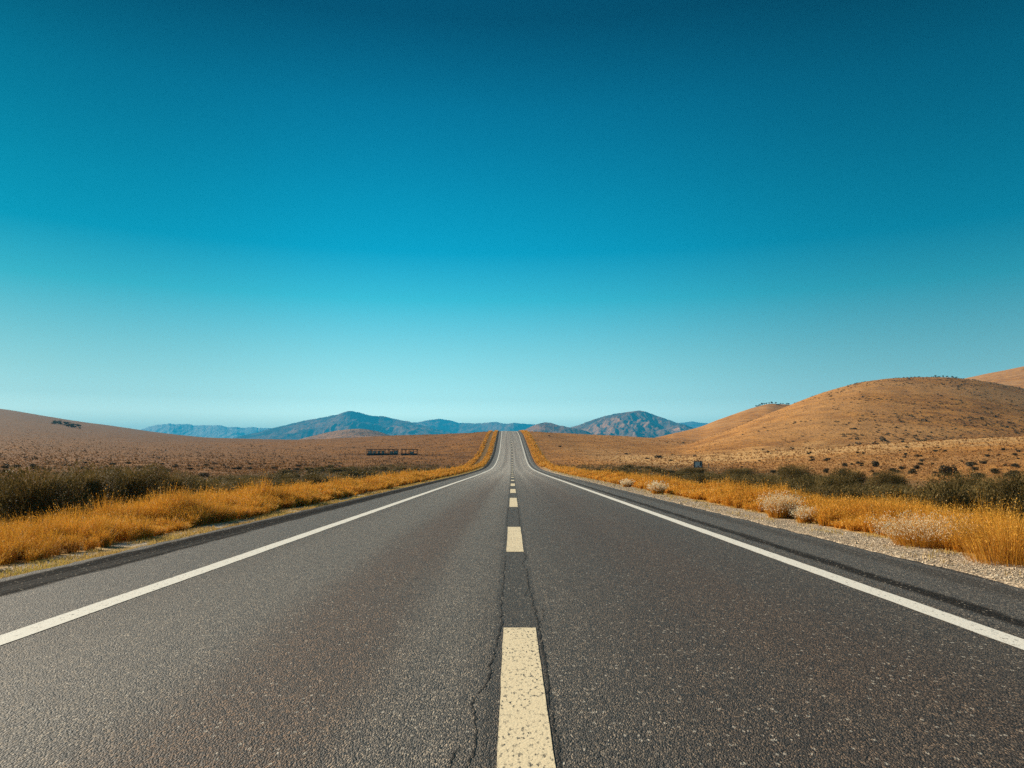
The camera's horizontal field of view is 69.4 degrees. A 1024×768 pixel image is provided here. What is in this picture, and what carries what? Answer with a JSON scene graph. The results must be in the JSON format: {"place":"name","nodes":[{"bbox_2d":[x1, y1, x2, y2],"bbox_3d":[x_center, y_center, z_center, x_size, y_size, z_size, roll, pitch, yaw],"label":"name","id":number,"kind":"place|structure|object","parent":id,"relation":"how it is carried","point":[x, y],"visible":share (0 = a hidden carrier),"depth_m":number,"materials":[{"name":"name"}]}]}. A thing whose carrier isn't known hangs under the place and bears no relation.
{"place":"outdoors","nodes":[
{"label":"outdoors","id":0,"kind":"place"},
{"bbox_2d":[141,423,270,437],"bbox_3d":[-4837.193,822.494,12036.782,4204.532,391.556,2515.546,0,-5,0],"label":"mountain","id":1,"kind":"structure","parent":0,"point":[214,431],"depth_m":12131.66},
{"bbox_2d":[234,411,454,439],"bbox_3d":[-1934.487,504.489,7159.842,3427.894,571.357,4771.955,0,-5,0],"label":"mountain","id":2,"kind":"structure","parent":0,"point":[340,421],"depth_m":7583.69,"materials":[{"name":"blue stone"}]},
{"bbox_2d":[299,429,390,439],"bbox_3d":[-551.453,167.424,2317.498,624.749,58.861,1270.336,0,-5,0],"label":"hill","id":3,"kind":"structure","parent":0,"point":[349,433],"depth_m":2263.40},
{"bbox_2d":[412,419,535,432],"bbox_3d":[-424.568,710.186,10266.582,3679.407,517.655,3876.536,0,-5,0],"label":"mountain","id":4,"kind":"structure","parent":0,"point":[447,426],"depth_m":10552.28,"materials":[{"name":"blue stone"}]},
{"bbox_2d":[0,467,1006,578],"bbox_3d":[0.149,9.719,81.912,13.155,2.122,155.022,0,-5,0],"label":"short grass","id":5,"kind":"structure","parent":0,"point":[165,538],"depth_m":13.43,"materials":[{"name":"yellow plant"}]},
{"bbox_2d":[0,431,1023,767],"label":"road","id":6,"kind":"structure","parent":0,"point":[510,605],"depth_m":5.22,"materials":[{"name":"grey asphalt"}]},
{"bbox_2d":[0,366,1023,588],"bbox_3d":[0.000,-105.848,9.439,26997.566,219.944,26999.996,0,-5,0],"label":"ground","id":7,"kind":"structure","parent":0,"point":[17,421],"depth_m":271.68,"materials":[{"name":"brown soil"}]},
{"bbox_2d":[0,462,93,527],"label":"shrub","id":8,"kind":"object","parent":7,"relation":"on","point":[23,493],"visible":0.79,"depth_m":16.00,"materials":[{"name":"green plant"}]},
{"bbox_2d":[41,459,128,515],"bbox_3d":[-11.799,3.020,20.373,2.319,1.897,2.343,3,-6,-28],"label":"shrub","id":9,"kind":"object","parent":7,"relation":"on","point":[98,485],"visible":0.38,"depth_m":20.16,"materials":[{"name":"green plant"}]},
{"bbox_2d":[91,463,171,506],"bbox_3d":[-12.131,3.337,23.287,2.709,1.835,2.662,1,-5,-15],"label":"shrub","id":10,"kind":"object","parent":7,"relation":"on","point":[136,487],"visible":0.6,"depth_m":22.97,"materials":[{"name":"green plant"}]},
{"bbox_2d":[148,467,197,500],"bbox_3d":[-12.158,3.739,26.322,2.016,1.572,2.037,1,-5,-11],"label":"shrub","id":11,"kind":"object","parent":7,"relation":"on","point":[181,482],"visible":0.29,"depth_m":26.04,"materials":[{"name":"green plant"}]},
{"bbox_2d":[196,472,209,476],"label":"shrub","id":12,"kind":"object","parent":7,"relation":"on","point":[203,474],"visible":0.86,"depth_m":68.50,"materials":[{"name":"green plant"}]},
{"bbox_2d":[187,477,226,489],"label":"shrub","id":13,"kind":"object","parent":7,"relation":"on","point":[213,479],"visible":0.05,"depth_m":31.41,"materials":[{"name":"green plant"}]},
{"bbox_2d":[185,478,229,493],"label":"shrub","id":14,"kind":"object","parent":7,"relation":"on","point":[208,482],"visible":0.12,"depth_m":30.51,"materials":[{"name":"green plant"}]},
{"bbox_2d":[184,475,238,495],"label":"shrub","id":15,"kind":"object","parent":7,"relation":"on","point":[210,487],"visible":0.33,"depth_m":27.12,"materials":[{"name":"green plant"}]},
{"bbox_2d":[217,472,235,480],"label":"shrub","id":16,"kind":"object","parent":7,"relation":"on","point":[224,476],"visible":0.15,"depth_m":40.90,"materials":[{"name":"green plant"}]},
{"bbox_2d":[0,430,497,564],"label":"roadside grass","id":17,"kind":"structure","parent":7,"relation":"on","point":[103,527],"depth_m":15.66,"materials":[{"name":"yellow plant"}]},
{"bbox_2d":[229,475,269,492],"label":"shrub","id":18,"kind":"object","parent":7,"relation":"on","point":[240,483],"visible":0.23,"depth_m":30.01,"materials":[{"name":"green plant"}]},
{"bbox_2d":[230,477,270,486],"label":"shrub","id":19,"kind":"object","parent":7,"relation":"on","point":[251,480],"visible":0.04,"depth_m":34.70,"materials":[{"name":"green plant"}]},
{"bbox_2d":[255,475,274,479],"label":"shrub","id":20,"kind":"object","parent":7,"relation":"on","point":[268,476],"visible":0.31,"depth_m":58.70,"materials":[{"name":"green plant"}]},
{"bbox_2d":[277,469,291,473],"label":"shrub","id":21,"kind":"object","parent":7,"relation":"on","point":[283,471],"visible":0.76,"depth_m":73.46,"materials":[{"name":"green plant"}]},
{"bbox_2d":[271,476,300,483],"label":"shrub","id":22,"kind":"object","parent":7,"relation":"on","point":[280,479],"visible":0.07,"depth_m":44.62,"materials":[{"name":"green plant"}]},
{"bbox_2d":[272,477,302,487],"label":"shrub","id":23,"kind":"object","parent":7,"relation":"on","point":[288,480],"visible":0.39,"depth_m":36.67,"materials":[{"name":"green plant"}]},
{"bbox_2d":[275,475,299,478],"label":"shrub","id":24,"kind":"object","parent":7,"relation":"on","point":[283,476],"visible":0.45,"depth_m":59.15,"materials":[{"name":"green plant"}]},
{"bbox_2d":[284,473,300,478],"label":"shrub","id":25,"kind":"object","parent":7,"relation":"on","point":[297,475],"visible":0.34,"depth_m":62.12,"materials":[{"name":"green plant"}]},
{"bbox_2d":[301,473,326,484],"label":"shrub","id":26,"kind":"object","parent":7,"relation":"on","point":[316,478],"visible":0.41,"depth_m":39.85,"materials":[{"name":"green plant"}]},
{"bbox_2d":[302,472,326,477],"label":"shrub","id":27,"kind":"object","parent":7,"relation":"on","point":[314,474],"visible":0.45,"depth_m":67.57,"materials":[{"name":"green plant"}]},
{"bbox_2d":[307,468,321,472],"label":"shrub","id":28,"kind":"object","parent":7,"relation":"on","point":[314,470],"visible":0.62,"depth_m":77.92,"materials":[{"name":"green plant"}]},
{"bbox_2d":[317,466,326,471],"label":"shrub","id":29,"kind":"object","parent":7,"relation":"on","point":[321,468],"visible":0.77,"depth_m":85.57,"materials":[{"name":"green plant"}]},
{"bbox_2d":[327,467,341,472],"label":"shrub","id":30,"kind":"object","parent":7,"relation":"on","point":[334,469],"visible":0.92,"depth_m":81.69,"materials":[{"name":"green plant"}]},
{"bbox_2d":[321,475,348,483],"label":"shrub","id":31,"kind":"object","parent":7,"relation":"on","point":[333,477],"visible":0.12,"depth_m":42.25,"materials":[{"name":"green plant"}]},
{"bbox_2d":[339,467,352,472],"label":"shrub","id":32,"kind":"object","parent":7,"relation":"on","point":[349,469],"visible":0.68,"depth_m":85.36,"materials":[{"name":"green plant"}]},
{"bbox_2d":[342,470,364,476],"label":"shrub","id":33,"kind":"object","parent":7,"relation":"on","point":[353,472],"visible":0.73,"depth_m":69.04,"materials":[{"name":"green plant"}]},
{"bbox_2d":[361,471,374,475],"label":"shrub","id":34,"kind":"object","parent":7,"relation":"on","point":[367,473],"visible":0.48,"depth_m":72.35,"materials":[{"name":"green plant"}]},
{"bbox_2d":[366,449,397,454],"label":"shed","id":35,"kind":"structure","parent":7,"relation":"on","point":[372,452],"depth_m":231.10,"materials":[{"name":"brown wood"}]},
{"bbox_2d":[396,467,407,470],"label":"shrub","id":36,"kind":"object","parent":7,"relation":"on","point":[401,468],"visible":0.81,"depth_m":111.49,"materials":[{"name":"green plant"}]},
{"bbox_2d":[401,449,417,454],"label":"shed","id":37,"kind":"structure","parent":7,"relation":"on","point":[410,453],"depth_m":224.54,"materials":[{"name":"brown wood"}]},
{"bbox_2d":[0,377,1023,504],"bbox_3d":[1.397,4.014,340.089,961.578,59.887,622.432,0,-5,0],"label":"tussock grass","id":38,"kind":"structure","parent":7,"relation":"on","point":[262,469],"depth_m":137.33,"materials":[{"name":"brown plant"}]},
{"bbox_2d":[0,477,1023,587],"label":"gravel","id":39,"kind":"structure","parent":7,"relation":"on","point":[855,541],"depth_m":12.34,"materials":[{"name":"beige gravel"}]},
{"bbox_2d":[0,376,1023,480],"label":"hillside scrub","id":40,"kind":"object","parent":7,"relation":"on","point":[856,438],"visible":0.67,"depth_m":274.14,"materials":[{"name":"green plant"}]},
{"bbox_2d":[13,462,1020,522],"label":"scrub","id":41,"kind":"object","parent":7,"relation":"on","point":[435,467],"visible":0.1,"depth_m":118.13,"materials":[{"name":"green plant"}]},
{"bbox_2d":[620,479,634,486],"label":"grass clump","id":42,"kind":"object","parent":7,"relation":"on","point":[625,483],"visible":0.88,"depth_m":41.10,"materials":[{"name":"beige plant"}]},
{"bbox_2d":[644,480,669,493],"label":"grass clump","id":43,"kind":"object","parent":7,"relation":"on","point":[657,488],"visible":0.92,"depth_m":31.79,"materials":[{"name":"beige plant"}]},
{"bbox_2d":[651,467,664,472],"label":"shrub","id":44,"kind":"object","parent":7,"relation":"on","point":[658,469],"visible":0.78,"depth_m":87.31,"materials":[{"name":"green plant"}]},
{"bbox_2d":[659,470,676,473],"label":"shrub","id":45,"kind":"object","parent":7,"relation":"on","point":[666,471],"visible":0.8,"depth_m":82.26,"materials":[{"name":"green plant"}]},
{"bbox_2d":[666,472,687,476],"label":"shrub","id":46,"kind":"object","parent":7,"relation":"on","point":[677,474],"visible":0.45,"depth_m":64.77,"materials":[{"name":"green plant"}]},
{"bbox_2d":[672,475,691,481],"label":"shrub","id":47,"kind":"object","parent":7,"relation":"on","point":[680,476],"visible":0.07,"depth_m":43.83,"materials":[{"name":"green plant"}]},
{"bbox_2d":[677,466,705,474],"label":"shrub","id":48,"kind":"object","parent":7,"relation":"on","point":[695,470],"visible":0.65,"depth_m":73.15,"materials":[{"name":"green plant"}]},
{"bbox_2d":[694,461,702,467],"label":"notice board","id":49,"kind":"object","parent":7,"relation":"on","point":[697,464],"visible":0.77,"depth_m":101.05,"materials":[{"name":"grey metal"}]},
{"bbox_2d":[689,470,713,484],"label":"shrub","id":50,"kind":"object","parent":7,"relation":"on","point":[700,478],"visible":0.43,"depth_m":40.01,"materials":[{"name":"green plant"}]},
{"bbox_2d":[704,472,735,484],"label":"shrub","id":51,"kind":"object","parent":7,"relation":"on","point":[715,479],"visible":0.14,"depth_m":37.19,"materials":[{"name":"green plant"}]},
{"bbox_2d":[719,474,758,487],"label":"shrub","id":52,"kind":"object","parent":7,"relation":"on","point":[742,478],"visible":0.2,"depth_m":32.95,"materials":[{"name":"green plant"}]},
{"bbox_2d":[720,467,758,477],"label":"shrub","id":53,"kind":"object","parent":7,"relation":"on","point":[742,471],"visible":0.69,"depth_m":60.93,"materials":[{"name":"green plant"}]},
{"bbox_2d":[730,473,752,481],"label":"shrub","id":54,"kind":"object","parent":7,"relation":"on","point":[737,476],"visible":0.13,"depth_m":40.81,"materials":[{"name":"green plant"}]},
{"bbox_2d":[746,473,783,481],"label":"shrub","id":55,"kind":"object","parent":7,"relation":"on","point":[756,477],"visible":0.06,"depth_m":36.99,"materials":[{"name":"green plant"}]},
{"bbox_2d":[753,472,783,477],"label":"shrub","id":56,"kind":"object","parent":7,"relation":"on","point":[759,475],"visible":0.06,"depth_m":43.08,"materials":[{"name":"green plant"}]},
{"bbox_2d":[519,430,1023,560],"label":"roadside grass","id":57,"kind":"structure","parent":7,"relation":"on","point":[843,514],"depth_m":17.10,"materials":[{"name":"yellow plant"}]},
{"bbox_2d":[753,474,793,490],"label":"shrub","id":58,"kind":"object","parent":7,"relation":"on","point":[768,482],"visible":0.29,"depth_m":28.62,"materials":[{"name":"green plant"}]},
{"bbox_2d":[757,490,805,518],"bbox_3d":[6.541,2.930,18.010,1.244,0.706,1.457,-2,-5,20],"label":"grass clump","id":59,"kind":"object","parent":7,"relation":"on","point":[774,508],"visible":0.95,"depth_m":17.81,"materials":[{"name":"beige plant"}]},
{"bbox_2d":[782,481,805,490],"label":"shrub","id":60,"kind":"object","parent":7,"relation":"on","point":[790,485],"visible":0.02,"depth_m":26.20,"materials":[{"name":"green plant"}]},
{"bbox_2d":[775,462,815,479],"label":"shrub","id":61,"kind":"object","parent":7,"relation":"on","point":[786,470],"visible":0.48,"depth_m":45.23,"materials":[{"name":"green plant"}]},
{"bbox_2d":[788,503,815,522],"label":"grass clump","id":62,"kind":"object","parent":7,"relation":"on","point":[803,515],"visible":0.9,"depth_m":16.34,"materials":[{"name":"beige plant"}]},
{"bbox_2d":[784,484,835,499],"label":"shrub","id":63,"kind":"object","parent":7,"relation":"on","point":[810,490],"visible":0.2,"depth_m":24.90,"materials":[{"name":"green plant"}]},
{"bbox_2d":[791,475,832,497],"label":"shrub","id":64,"kind":"object","parent":7,"relation":"on","point":[809,483],"visible":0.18,"depth_m":27.08,"materials":[{"name":"green plant"}]},
{"bbox_2d":[798,472,828,483],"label":"shrub","id":65,"kind":"object","parent":7,"relation":"on","point":[814,475],"visible":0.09,"depth_m":32.05,"materials":[{"name":"green plant"}]},
{"bbox_2d":[791,472,837,485],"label":"shrub","id":66,"kind":"object","parent":7,"relation":"on","point":[808,479],"visible":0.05,"depth_m":29.93,"materials":[{"name":"green plant"}]},
{"bbox_2d":[812,472,857,490],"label":"shrub","id":67,"kind":"object","parent":7,"relation":"on","point":[839,481],"visible":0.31,"depth_m":28.23,"materials":[{"name":"green plant"}]},
{"bbox_2d":[820,482,873,501],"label":"shrub","id":68,"kind":"object","parent":7,"relation":"on","point":[836,489],"visible":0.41,"depth_m":22.72,"materials":[{"name":"green plant"}]},
{"bbox_2d":[827,466,868,488],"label":"shrub","id":69,"kind":"object","parent":7,"relation":"on","point":[858,476],"visible":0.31,"depth_m":36.31,"materials":[{"name":"green plant"}]},
{"bbox_2d":[843,485,885,501],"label":"shrub","id":70,"kind":"object","parent":7,"relation":"on","point":[872,491],"visible":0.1,"depth_m":24.13,"materials":[{"name":"green plant"}]},
{"bbox_2d":[871,461,879,466],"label":"shrub","id":71,"kind":"object","parent":7,"relation":"on","point":[875,463],"visible":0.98,"depth_m":82.68,"materials":[{"name":"green plant"}]},
{"bbox_2d":[865,469,913,487],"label":"shrub","id":72,"kind":"object","parent":7,"relation":"on","point":[893,477],"visible":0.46,"depth_m":30.47,"materials":[{"name":"green plant"}]},
{"bbox_2d":[874,482,919,503],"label":"shrub","id":73,"kind":"object","parent":7,"relation":"on","point":[891,491],"visible":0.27,"depth_m":20.36,"materials":[{"name":"green plant"}]},
{"bbox_2d":[875,482,919,494],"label":"shrub","id":74,"kind":"object","parent":7,"relation":"on","point":[893,486],"visible":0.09,"depth_m":26.83,"materials":[{"name":"green plant"}]},
{"bbox_2d":[885,484,939,497],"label":"shrub","id":75,"kind":"object","parent":7,"relation":"on","point":[908,489],"depth_m":22.12,"materials":[{"name":"green plant"}]},
{"bbox_2d":[859,510,996,548],"bbox_3d":[6.604,2.340,11.978,2.035,0.600,1.983,0,-5,0],"label":"grass clump","id":76,"kind":"object","parent":7,"relation":"on","point":[919,537],"visible":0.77,"depth_m":11.80,"materials":[{"name":"beige plant"}]},
{"bbox_2d":[902,478,992,515],"bbox_3d":[10.525,2.873,17.832,1.994,1.312,1.964,0,-5,-2],"label":"shrub","id":77,"kind":"object","parent":7,"relation":"on","point":[944,492],"visible":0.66,"depth_m":17.51,"materials":[{"name":"green plant"}]},
{"bbox_2d":[938,464,957,475],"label":"shrub","id":78,"kind":"object","parent":7,"relation":"on","point":[948,469],"visible":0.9,"depth_m":61.78,"materials":[{"name":"green plant"}]},
{"bbox_2d":[901,492,1001,514],"bbox_3d":[11.134,3.169,18.856,2.292,0.921,2.486,-2,-5,17],"label":"shrub","id":79,"kind":"object","parent":7,"relation":"on","point":[964,511],"visible":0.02,"depth_m":18.62,"materials":[{"name":"green plant"}]},
{"bbox_2d":[924,469,998,511],"bbox_3d":[13.102,3.177,21.279,2.420,1.518,2.445,-4,-7,39],"label":"shrub","id":80,"kind":"object","parent":7,"relation":"on","point":[963,481],"visible":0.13,"depth_m":21.15,"materials":[{"name":"green plant"}]},
{"bbox_2d":[965,461,975,466],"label":"shrub","id":81,"kind":"object","parent":7,"relation":"on","point":[970,464],"visible":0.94,"depth_m":74.46,"materials":[{"name":"green plant"}]},
{"bbox_2d":[921,493,1023,567],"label":"grass clump","id":82,"kind":"object","parent":7,"relation":"on","point":[996,556],"visible":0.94,"depth_m":9.85,"materials":[{"name":"yellow plant"}]},
{"bbox_2d":[971,472,985,478],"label":"shrub","id":83,"kind":"object","parent":7,"relation":"on","point":[978,474],"visible":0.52,"depth_m":56.25,"materials":[{"name":"green plant"}]},
{"bbox_2d":[990,468,999,473],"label":"shrub","id":84,"kind":"object","parent":7,"relation":"on","point":[993,470],"visible":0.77,"depth_m":62.95,"materials":[{"name":"green plant"}]},
{"bbox_2d":[969,485,1023,519],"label":"shrub","id":85,"kind":"object","parent":7,"relation":"on","point":[991,497],"visible":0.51,"depth_m":18.74,"materials":[{"name":"green plant"}]},
{"bbox_2d":[971,470,1023,518],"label":"shrub","id":86,"kind":"object","parent":7,"relation":"on","point":[1015,484],"visible":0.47,"depth_m":19.09,"materials":[{"name":"green plant"}]},
{"bbox_2d":[0,0,1023,429],"label":"sky","id":87,"kind":"structure","parent":0,"point":[227,213],"materials":[{"name":"blue"}]},
{"bbox_2d":[525,422,592,434],"bbox_3d":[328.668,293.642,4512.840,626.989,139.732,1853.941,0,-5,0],"label":"mountain","id":88,"kind":"structure","parent":0,"point":[547,427],"depth_m":4571.27,"materials":[{"name":"stone"}]},
{"bbox_2d":[570,410,693,437],"bbox_3d":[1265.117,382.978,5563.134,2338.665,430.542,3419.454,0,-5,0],"label":"mountain","id":89,"kind":"structure","parent":0,"point":[638,423],"depth_m":5753.74,"materials":[{"name":"blue stone"}]},
{"bbox_2d":[680,421,708,427],"bbox_3d":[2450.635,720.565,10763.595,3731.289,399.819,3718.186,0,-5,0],"label":"mountain","id":90,"kind":"structure","parent":0,"point":[693,424],"depth_m":11254.84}
]}

